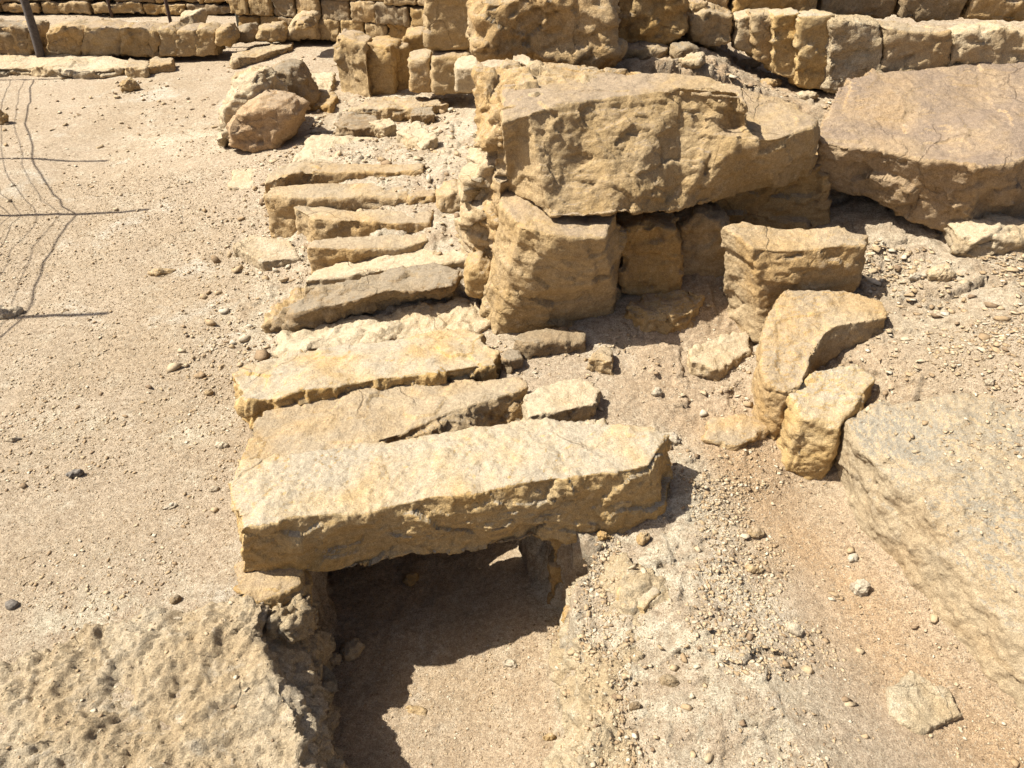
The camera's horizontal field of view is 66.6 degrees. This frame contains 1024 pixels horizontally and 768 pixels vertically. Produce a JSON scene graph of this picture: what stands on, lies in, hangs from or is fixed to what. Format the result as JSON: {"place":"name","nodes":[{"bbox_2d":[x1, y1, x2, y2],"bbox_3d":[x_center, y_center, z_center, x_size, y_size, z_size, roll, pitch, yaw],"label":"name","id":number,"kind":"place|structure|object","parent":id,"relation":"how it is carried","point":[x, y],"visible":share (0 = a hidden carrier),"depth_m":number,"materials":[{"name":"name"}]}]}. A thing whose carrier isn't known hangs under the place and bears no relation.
{"place":"outdoors","nodes":[
{"label":"outdoors","id":0,"kind":"place"},
{"bbox_2d":[238,578,602,767],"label":"channel gravel","id":1,"kind":"structure","parent":0,"point":[479,710],"depth_m":2.15,"materials":[{"name":"beige gravel"}]},
{"bbox_2d":[145,48,831,564],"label":"rubble","id":2,"kind":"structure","parent":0,"point":[261,354],"depth_m":3.26,"materials":[{"name":"beige gravel"}]},
{"bbox_2d":[0,12,1023,767],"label":"ground","id":3,"kind":"structure","parent":0,"point":[444,604],"depth_m":2.40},
{"bbox_2d":[0,305,24,319],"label":"loose stone","id":4,"kind":"object","parent":3,"relation":"on","point":[8,312],"visible":0.98,"depth_m":3.10,"materials":[{"name":"stone"}]},
{"bbox_2d":[0,18,45,54],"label":"edging block","id":5,"kind":"structure","parent":3,"relation":"on","point":[21,31],"depth_m":5.83,"materials":[{"name":"stone"}]},
{"bbox_2d":[20,0,44,57],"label":"wooden post","id":6,"kind":"object","parent":3,"relation":"on","point":[33,30],"visible":0.86,"depth_m":5.74,"materials":[{"name":"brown wood"}]},
{"bbox_2d":[0,53,127,78],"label":"flat slab","id":7,"kind":"structure","parent":3,"relation":"on","point":[81,66],"depth_m":5.65,"materials":[{"name":"stone"}]},
{"bbox_2d":[45,19,90,55],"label":"edging block","id":8,"kind":"structure","parent":3,"relation":"on","point":[65,37],"depth_m":5.84,"materials":[{"name":"stone"}]},
{"bbox_2d":[81,19,128,55],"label":"edging block","id":9,"kind":"structure","parent":3,"relation":"on","point":[102,37],"depth_m":5.84,"materials":[{"name":"brown stone"}]},
{"bbox_2d":[0,0,239,15],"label":"stone wall","id":10,"kind":"structure","parent":3,"relation":"on","point":[157,7],"depth_m":7.32,"materials":[{"name":"stone"}]},
{"bbox_2d":[125,58,149,77],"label":"flat slab","id":11,"kind":"structure","parent":3,"relation":"on","point":[136,68],"depth_m":5.54,"materials":[{"name":"stone"}]},
{"bbox_2d":[119,21,167,57],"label":"edging block","id":12,"kind":"structure","parent":3,"relation":"on","point":[140,39],"depth_m":5.84,"materials":[{"name":"brown stone"}]},
{"bbox_2d":[148,56,175,73],"bbox_3d":[-2.559,-2.304,5.717,0.192,0.140,0.291,-9,36,-12],"label":"flat slab","id":13,"kind":"object","parent":3,"relation":"on","point":[157,64],"depth_m":5.64,"materials":[{"name":"stone"}]},
{"bbox_2d":[157,21,186,56],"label":"edging block","id":14,"kind":"structure","parent":3,"relation":"on","point":[168,35],"depth_m":5.85,"materials":[{"name":"brown stone"}]},
{"bbox_2d":[0,595,347,767],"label":"rock shelf","id":15,"kind":"object","parent":3,"relation":"on","point":[273,671],"visible":0.91,"depth_m":1.77,"materials":[{"name":"stone"}]},
{"bbox_2d":[233,560,319,629],"bbox_3d":[-0.654,0.662,2.210,0.200,0.462,0.314,-19,39,-25],"label":"support stone","id":16,"kind":"object","parent":15,"relation":"on","point":[271,588],"visible":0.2,"depth_m":2.03,"materials":[{"name":"stone"}]},
{"bbox_2d":[262,593,335,669],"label":"crumbly rock","id":17,"kind":"object","parent":15,"relation":"attached to","point":[292,621],"visible":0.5,"depth_m":2.02,"materials":[{"name":"beige stone"}]},
{"bbox_2d":[303,659,338,732],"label":"crumbly rock","id":18,"kind":"object","parent":15,"relation":"attached to","point":[327,686],"visible":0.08,"depth_m":2.04,"materials":[{"name":"beige stone"}]},
{"bbox_2d":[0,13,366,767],"bbox_3d":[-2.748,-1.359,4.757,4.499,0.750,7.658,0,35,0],"label":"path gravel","id":19,"kind":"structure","parent":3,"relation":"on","point":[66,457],"depth_m":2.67,"materials":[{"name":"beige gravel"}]},
{"bbox_2d":[175,22,203,56],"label":"edging block","id":20,"kind":"structure","parent":3,"relation":"on","point":[185,42],"depth_m":5.85,"materials":[{"name":"brown stone"}]},
{"bbox_2d":[179,8,207,23],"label":"rock","id":21,"kind":"object","parent":3,"relation":"on","point":[193,16],"visible":0.77,"depth_m":6.37,"materials":[{"name":"stone"}]},
{"bbox_2d":[195,21,225,56],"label":"edging block","id":22,"kind":"structure","parent":3,"relation":"on","point":[205,45],"depth_m":5.86,"materials":[{"name":"brown stone"}]},
{"bbox_2d":[215,22,239,46],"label":"rock","id":23,"kind":"object","parent":3,"relation":"on","point":[227,34],"visible":1,"depth_m":5.81,"materials":[{"name":"brown stone"}]},
{"bbox_2d":[227,167,262,190],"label":"flat stone","id":24,"kind":"object","parent":3,"relation":"on","point":[241,180],"visible":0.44,"depth_m":3.90,"materials":[{"name":"stone"}]},
{"bbox_2d":[236,22,258,43],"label":"rock","id":25,"kind":"object","parent":3,"relation":"on","point":[248,32],"visible":0.69,"depth_m":6.07,"materials":[{"name":"stone"}]},
{"bbox_2d":[216,65,287,146],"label":"boulder","id":26,"kind":"object","parent":3,"relation":"on","point":[251,82],"visible":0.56,"depth_m":4.17,"materials":[{"name":"stone"}]},
{"bbox_2d":[229,42,293,68],"bbox_3d":[-1.916,-2.493,5.955,0.251,0.136,0.706,19,39,25],"label":"flat slab","id":27,"kind":"object","parent":3,"relation":"on","point":[240,59],"depth_m":5.84,"materials":[{"name":"stone"}]},
{"bbox_2d":[233,235,300,271],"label":"flat stone","id":28,"kind":"object","parent":3,"relation":"on","point":[261,253],"visible":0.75,"depth_m":3.34,"materials":[{"name":"stone"}]},
{"bbox_2d":[226,90,310,152],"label":"boulder","id":29,"kind":"object","parent":3,"relation":"on","point":[267,120],"visible":0.96,"depth_m":4.09,"materials":[{"name":"stone"}]},
{"bbox_2d":[255,21,287,42],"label":"rock","id":30,"kind":"object","parent":3,"relation":"on","point":[272,32],"visible":0.94,"depth_m":6.06,"materials":[{"name":"brown stone"}]},
{"bbox_2d":[261,286,305,332],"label":"broken rock","id":31,"kind":"object","parent":3,"relation":"on","point":[296,293],"visible":0.32,"depth_m":3.01,"materials":[{"name":"brown stone"}]},
{"bbox_2d":[272,58,320,105],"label":"boulder","id":32,"kind":"object","parent":3,"relation":"on","point":[294,75],"visible":0.46,"depth_m":4.62,"materials":[{"name":"stone"}]},
{"bbox_2d":[287,10,321,40],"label":"rock","id":33,"kind":"object","parent":3,"relation":"on","point":[293,34],"visible":0.67,"depth_m":6.13,"materials":[{"name":"stone"}]},
{"bbox_2d":[295,15,316,29],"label":"rock","id":34,"kind":"object","parent":3,"relation":"on","point":[307,22],"visible":1,"depth_m":5.76,"materials":[{"name":"brown stone"}]},
{"bbox_2d":[310,72,336,92],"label":"flat stone","id":35,"kind":"object","parent":3,"relation":"on","point":[325,81],"visible":0.36,"depth_m":5.11,"materials":[{"name":"stone"}]},
{"bbox_2d":[309,91,338,112],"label":"flat stone","id":36,"kind":"object","parent":3,"relation":"on","point":[327,102],"visible":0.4,"depth_m":4.71,"materials":[{"name":"stone"}]},
{"bbox_2d":[228,0,424,41],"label":"stone wall","id":37,"kind":"structure","parent":3,"relation":"on","point":[391,18],"depth_m":6.05,"materials":[{"name":"stone"}]},
{"bbox_2d":[293,134,375,162],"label":"flat stone","id":38,"kind":"object","parent":3,"relation":"on","point":[314,148],"visible":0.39,"depth_m":3.98,"materials":[{"name":"stone"}]},
{"bbox_2d":[263,183,408,237],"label":"cover slab","id":39,"kind":"structure","parent":3,"relation":"on","point":[281,202],"depth_m":3.37,"materials":[{"name":"stone"}]},
{"bbox_2d":[264,161,425,207],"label":"cover slab","id":40,"kind":"structure","parent":3,"relation":"on","point":[299,173],"depth_m":3.53,"materials":[{"name":"stone"}]},
{"bbox_2d":[340,637,364,661],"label":"loose stone","id":41,"kind":"object","parent":3,"relation":"on","point":[352,649],"visible":0.99,"depth_m":2.28,"materials":[{"name":"stone"}]},
{"bbox_2d":[333,28,372,96],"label":"upright block","id":42,"kind":"structure","parent":3,"relation":"on","point":[351,48],"depth_m":4.87,"materials":[{"name":"brown stone"}]},
{"bbox_2d":[333,111,377,136],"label":"flat stone","id":43,"kind":"object","parent":3,"relation":"on","point":[353,124],"visible":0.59,"depth_m":4.15,"materials":[{"name":"stone"}]},
{"bbox_2d":[294,205,433,241],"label":"cover slab","id":44,"kind":"structure","parent":3,"relation":"on","point":[317,223],"depth_m":3.27,"materials":[{"name":"stone"}]},
{"bbox_2d":[269,262,461,332],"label":"cover slab","id":45,"kind":"structure","parent":3,"relation":"on","point":[317,305],"depth_m":2.88,"materials":[{"name":"stone"}]},
{"bbox_2d":[232,328,501,429],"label":"cover slab","id":46,"kind":"structure","parent":3,"relation":"on","point":[300,377],"depth_m":2.56,"materials":[{"name":"stone"}]},
{"bbox_2d":[307,233,427,274],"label":"cover slab","id":47,"kind":"structure","parent":3,"relation":"on","point":[323,253],"depth_m":3.11,"materials":[{"name":"stone"}]},
{"bbox_2d":[272,297,490,357],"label":"cover slab","id":48,"kind":"structure","parent":3,"relation":"on","point":[420,317],"depth_m":2.83,"materials":[{"name":"stone"}]},
{"bbox_2d":[368,118,396,137],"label":"flat stone","id":49,"kind":"object","parent":3,"relation":"on","point":[382,127],"visible":0.92,"depth_m":4.09,"materials":[{"name":"stone"}]},
{"bbox_2d":[367,35,401,94],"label":"upright block","id":50,"kind":"structure","parent":3,"relation":"on","point":[383,55],"depth_m":4.84,"materials":[{"name":"stone"}]},
{"bbox_2d":[241,377,528,459],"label":"cover slab","id":51,"kind":"structure","parent":3,"relation":"on","point":[368,414],"depth_m":2.40,"materials":[{"name":"stone"}]},
{"bbox_2d":[304,249,465,295],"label":"cover slab","id":52,"kind":"structure","parent":3,"relation":"on","point":[346,270],"depth_m":3.06,"materials":[{"name":"stone"}]},
{"bbox_2d":[348,96,448,121],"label":"flat stone","id":53,"kind":"object","parent":3,"relation":"on","point":[396,109],"visible":0.66,"depth_m":4.44,"materials":[{"name":"stone"}]},
{"bbox_2d":[407,49,431,92],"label":"masonry stone","id":54,"kind":"object","parent":53,"relation":"on","point":[419,63],"visible":0.7,"depth_m":4.45,"materials":[{"name":"stone"}]},
{"bbox_2d":[402,26,425,50],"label":"upright block","id":55,"kind":"structure","parent":54,"relation":"on","point":[413,37],"depth_m":5.01,"materials":[{"name":"stone"}]},
{"bbox_2d":[397,39,410,89],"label":"upright block","id":56,"kind":"structure","parent":3,"relation":"on","point":[403,75],"depth_m":4.92,"materials":[{"name":"stone"}]},
{"bbox_2d":[396,121,437,150],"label":"flat stone","id":57,"kind":"object","parent":3,"relation":"on","point":[415,134],"visible":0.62,"depth_m":3.87,"materials":[{"name":"stone"}]},
{"bbox_2d":[406,186,435,204],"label":"step stone","id":58,"kind":"object","parent":3,"relation":"on","point":[416,196],"visible":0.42,"depth_m":3.35,"materials":[{"name":"brown stone"}]},
{"bbox_2d":[410,107,434,124],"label":"flat stone","id":59,"kind":"object","parent":3,"relation":"on","point":[425,115],"visible":0.81,"depth_m":4.29,"materials":[{"name":"stone"}]},
{"bbox_2d":[435,179,459,213],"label":"step stone","id":60,"kind":"object","parent":3,"relation":"on","point":[447,198],"visible":0.62,"depth_m":3.29,"materials":[{"name":"stone"}]},
{"bbox_2d":[228,417,672,572],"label":"cover slab","id":61,"kind":"structure","parent":3,"relation":"on","point":[473,488],"depth_m":2.10,"materials":[{"name":"stone"}]},
{"bbox_2d":[430,48,472,94],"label":"masonry stone","id":62,"kind":"object","parent":3,"relation":"on","point":[442,75],"visible":0.52,"depth_m":4.35,"materials":[{"name":"brown stone"}]},
{"bbox_2d":[422,0,469,50],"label":"masonry stone","id":63,"kind":"object","parent":62,"relation":"on","point":[445,24],"visible":0.66,"depth_m":4.26,"materials":[{"name":"brown stone"}]},
{"bbox_2d":[454,55,477,92],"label":"masonry stone","id":64,"kind":"object","parent":3,"relation":"on","point":[463,68],"visible":0.66,"depth_m":4.04,"materials":[{"name":"stone"}]},
{"bbox_2d":[454,129,497,258],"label":"masonry stone","id":65,"kind":"object","parent":3,"relation":"on","point":[475,176],"visible":0.36,"depth_m":2.76,"materials":[{"name":"stone"}]},
{"bbox_2d":[463,251,491,298],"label":"stone","id":66,"kind":"object","parent":3,"relation":"on","point":[477,264],"visible":0.69,"depth_m":2.82,"materials":[{"name":"stone"}]},
{"bbox_2d":[501,349,523,373],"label":"rock","id":67,"kind":"object","parent":3,"relation":"on","point":[512,360],"visible":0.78,"depth_m":2.63,"materials":[{"name":"stone"}]},
{"bbox_2d":[465,0,627,69],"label":"boulder","id":68,"kind":"object","parent":3,"relation":"on","point":[579,32],"visible":0.96,"depth_m":2.82,"materials":[{"name":"stone"}]},
{"bbox_2d":[512,326,585,359],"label":"rock","id":69,"kind":"object","parent":3,"relation":"on","point":[545,342],"visible":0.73,"depth_m":2.68,"materials":[{"name":"stone"}]},
{"bbox_2d":[479,189,626,334],"bbox_3d":[0.150,-0.439,2.766,0.545,0.501,0.508,0,35,0],"label":"masonry stone","id":70,"kind":"object","parent":3,"relation":"on","point":[546,270],"visible":0.92,"depth_m":2.60,"materials":[{"name":"brown stone"}]},
{"bbox_2d":[500,70,820,217],"bbox_3d":[0.520,-0.843,2.683,1.137,0.384,0.677,0,35,0],"label":"boulder","id":71,"kind":"object","parent":70,"relation":"on","point":[602,144],"visible":0.99,"depth_m":2.56,"materials":[{"name":"brown stone"}]},
{"bbox_2d":[547,539,563,603],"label":"support stone","id":72,"kind":"object","parent":3,"relation":"on","point":[554,571],"visible":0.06,"depth_m":2.31,"materials":[{"name":"stone"}]},
{"bbox_2d":[471,58,640,258],"bbox_3d":[0.138,-0.809,2.860,0.683,0.697,0.432,-17,38,-22],"label":"boulder","id":73,"kind":"object","parent":3,"relation":"on","point":[489,82],"visible":0.29,"depth_m":2.63,"materials":[{"name":"stone"}]},
{"bbox_2d":[521,377,601,421],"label":"flat stone","id":74,"kind":"object","parent":3,"relation":"on","point":[575,400],"visible":0.69,"depth_m":2.44,"materials":[{"name":"stone"}]},
{"bbox_2d":[587,346,613,375],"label":"rock","id":75,"kind":"object","parent":3,"relation":"on","point":[601,361],"visible":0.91,"depth_m":2.61,"materials":[{"name":"stone"}]},
{"bbox_2d":[542,552,668,767],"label":"rock bank","id":76,"kind":"object","parent":3,"relation":"on","point":[638,584],"visible":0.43,"depth_m":1.90,"materials":[{"name":"beige stone"}]},
{"bbox_2d":[615,576,659,613],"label":"bank stone","id":77,"kind":"object","parent":76,"relation":"on","point":[648,597],"visible":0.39,"depth_m":2.00,"materials":[{"name":"stone"}]},
{"bbox_2d":[622,40,668,59],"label":"masonry stone","id":78,"kind":"object","parent":3,"relation":"on","point":[642,50],"visible":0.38,"depth_m":3.06,"materials":[{"name":"brown stone"}]},
{"bbox_2d":[616,211,683,296],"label":"masonry stone","id":79,"kind":"object","parent":3,"relation":"on","point":[651,260],"visible":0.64,"depth_m":2.75,"materials":[{"name":"stone"}]},
{"bbox_2d":[618,0,689,45],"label":"masonry stone","id":80,"kind":"object","parent":3,"relation":"on","point":[664,22],"visible":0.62,"depth_m":3.04,"materials":[{"name":"stone"}]},
{"bbox_2d":[622,289,704,334],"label":"rock","id":81,"kind":"object","parent":3,"relation":"on","point":[673,311],"visible":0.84,"depth_m":2.74,"materials":[{"name":"stone"}]},
{"bbox_2d":[669,41,699,58],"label":"masonry stone","id":82,"kind":"object","parent":3,"relation":"on","point":[682,49],"visible":0.73,"depth_m":3.01,"materials":[{"name":"stone"}]},
{"bbox_2d":[678,51,705,68],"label":"loose stone","id":83,"kind":"object","parent":3,"relation":"on","point":[692,60],"visible":1,"depth_m":2.94,"materials":[{"name":"stone"}]},
{"bbox_2d":[673,203,729,277],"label":"masonry stone","id":84,"kind":"object","parent":3,"relation":"on","point":[699,226],"visible":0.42,"depth_m":2.82,"materials":[{"name":"stone"}]},
{"bbox_2d":[683,2,732,47],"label":"masonry stone","id":85,"kind":"object","parent":3,"relation":"on","point":[712,25],"visible":0.73,"depth_m":3.12,"materials":[{"name":"stone"}]},
{"bbox_2d":[687,331,751,381],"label":"rock","id":86,"kind":"object","parent":3,"relation":"on","point":[719,357],"visible":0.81,"depth_m":2.64,"materials":[{"name":"stone"}]},
{"bbox_2d":[701,414,769,450],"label":"flat stone","id":87,"kind":"object","parent":3,"relation":"on","point":[736,432],"visible":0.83,"depth_m":2.42,"materials":[{"name":"stone"}]},
{"bbox_2d":[731,8,752,53],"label":"upright stone","id":88,"kind":"object","parent":3,"relation":"on","point":[740,35],"visible":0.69,"depth_m":3.13,"materials":[{"name":"stone"}]},
{"bbox_2d":[745,8,771,63],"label":"upright stone","id":89,"kind":"object","parent":3,"relation":"on","point":[759,30],"visible":0.66,"depth_m":3.09,"materials":[{"name":"stone"}]},
{"bbox_2d":[707,148,831,229],"bbox_3d":[0.742,-0.650,3.078,0.970,0.569,0.397,0,35,0],"label":"masonry stone","id":90,"kind":"object","parent":3,"relation":"on","point":[803,203],"visible":0.19,"depth_m":2.88,"materials":[{"name":"stone"}]},
{"bbox_2d":[761,7,799,77],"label":"upright stone","id":91,"kind":"object","parent":3,"relation":"on","point":[782,33],"visible":0.75,"depth_m":3.06,"materials":[{"name":"stone"}]},
{"bbox_2d":[721,221,868,343],"bbox_3d":[0.975,-0.363,2.717,0.548,0.406,0.305,0,35,0],"label":"masonry stone","id":92,"kind":"object","parent":3,"relation":"on","point":[765,267],"visible":0.73,"depth_m":2.59,"materials":[{"name":"stone"}]},
{"bbox_2d":[788,9,834,89],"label":"upright stone","id":93,"kind":"object","parent":3,"relation":"on","point":[809,41],"visible":0.7,"depth_m":3.03,"materials":[{"name":"stone"}]},
{"bbox_2d":[751,289,886,439],"bbox_3d":[0.939,-0.072,2.553,0.528,0.378,0.297,-23,41,-29],"label":"rock","id":94,"kind":"object","parent":3,"relation":"on","point":[804,334],"visible":0.66,"depth_m":2.46,"materials":[{"name":"stone"}]},
{"bbox_2d":[776,364,875,479],"bbox_3d":[0.954,0.123,2.406,0.191,0.316,0.312,29,44,34],"label":"rock","id":95,"kind":"object","parent":3,"relation":"on","point":[822,407],"visible":0.78,"depth_m":2.32,"materials":[{"name":"stone"}]},
{"bbox_2d":[820,14,883,93],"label":"upright stone","id":96,"kind":"object","parent":3,"relation":"on","point":[853,46],"visible":0.71,"depth_m":2.99,"materials":[{"name":"beige stone"}]},
{"bbox_2d":[849,579,870,596],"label":"loose stone","id":97,"kind":"object","parent":3,"relation":"on","point":[859,587],"visible":1,"depth_m":2.06,"materials":[{"name":"stone"}]},
{"bbox_2d":[705,0,1023,21],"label":"stone wall","id":98,"kind":"structure","parent":3,"relation":"on","point":[940,10],"depth_m":3.14,"materials":[{"name":"stone"}]},
{"bbox_2d":[876,20,952,72],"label":"upright stone","id":99,"kind":"object","parent":3,"relation":"on","point":[906,47],"visible":0.57,"depth_m":2.99,"materials":[{"name":"stone"}]},
{"bbox_2d":[815,61,1023,231],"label":"boulder","id":100,"kind":"object","parent":3,"relation":"on","point":[937,148],"visible":0.97,"depth_m":2.73,"materials":[{"name":"stone"}]},
{"bbox_2d":[885,670,961,735],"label":"bank stone","id":101,"kind":"object","parent":3,"relation":"on","point":[917,703],"visible":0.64,"depth_m":1.81,"materials":[{"name":"beige stone"}]},
{"bbox_2d":[831,240,1023,495],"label":"slope rubble","id":102,"kind":"object","parent":3,"relation":"on","point":[982,336],"visible":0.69,"depth_m":2.41,"materials":[{"name":"beige gravel"}]},
{"bbox_2d":[834,393,1023,711],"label":"bedrock","id":103,"kind":"structure","parent":3,"relation":"on","point":[957,595],"depth_m":2.01,"materials":[{"name":"beige stone"}]},
{"bbox_2d":[926,264,956,282],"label":"loose stone","id":104,"kind":"object","parent":3,"relation":"on","point":[945,273],"visible":1,"depth_m":2.60,"materials":[{"name":"stone"}]},
{"bbox_2d":[942,212,1023,260],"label":"rock","id":105,"kind":"object","parent":3,"relation":"on","point":[989,233],"visible":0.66,"depth_m":2.65,"materials":[{"name":"stone"}]},
{"bbox_2d":[947,20,1023,66],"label":"upright stone","id":106,"kind":"object","parent":3,"relation":"on","point":[994,41],"visible":0.66,"depth_m":2.98,"materials":[{"name":"stone"}]},
{"bbox_2d":[516,260,1023,767],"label":"bank gravel","id":107,"kind":"structure","parent":0,"point":[802,646],"depth_m":1.99,"materials":[{"name":"beige gravel"}]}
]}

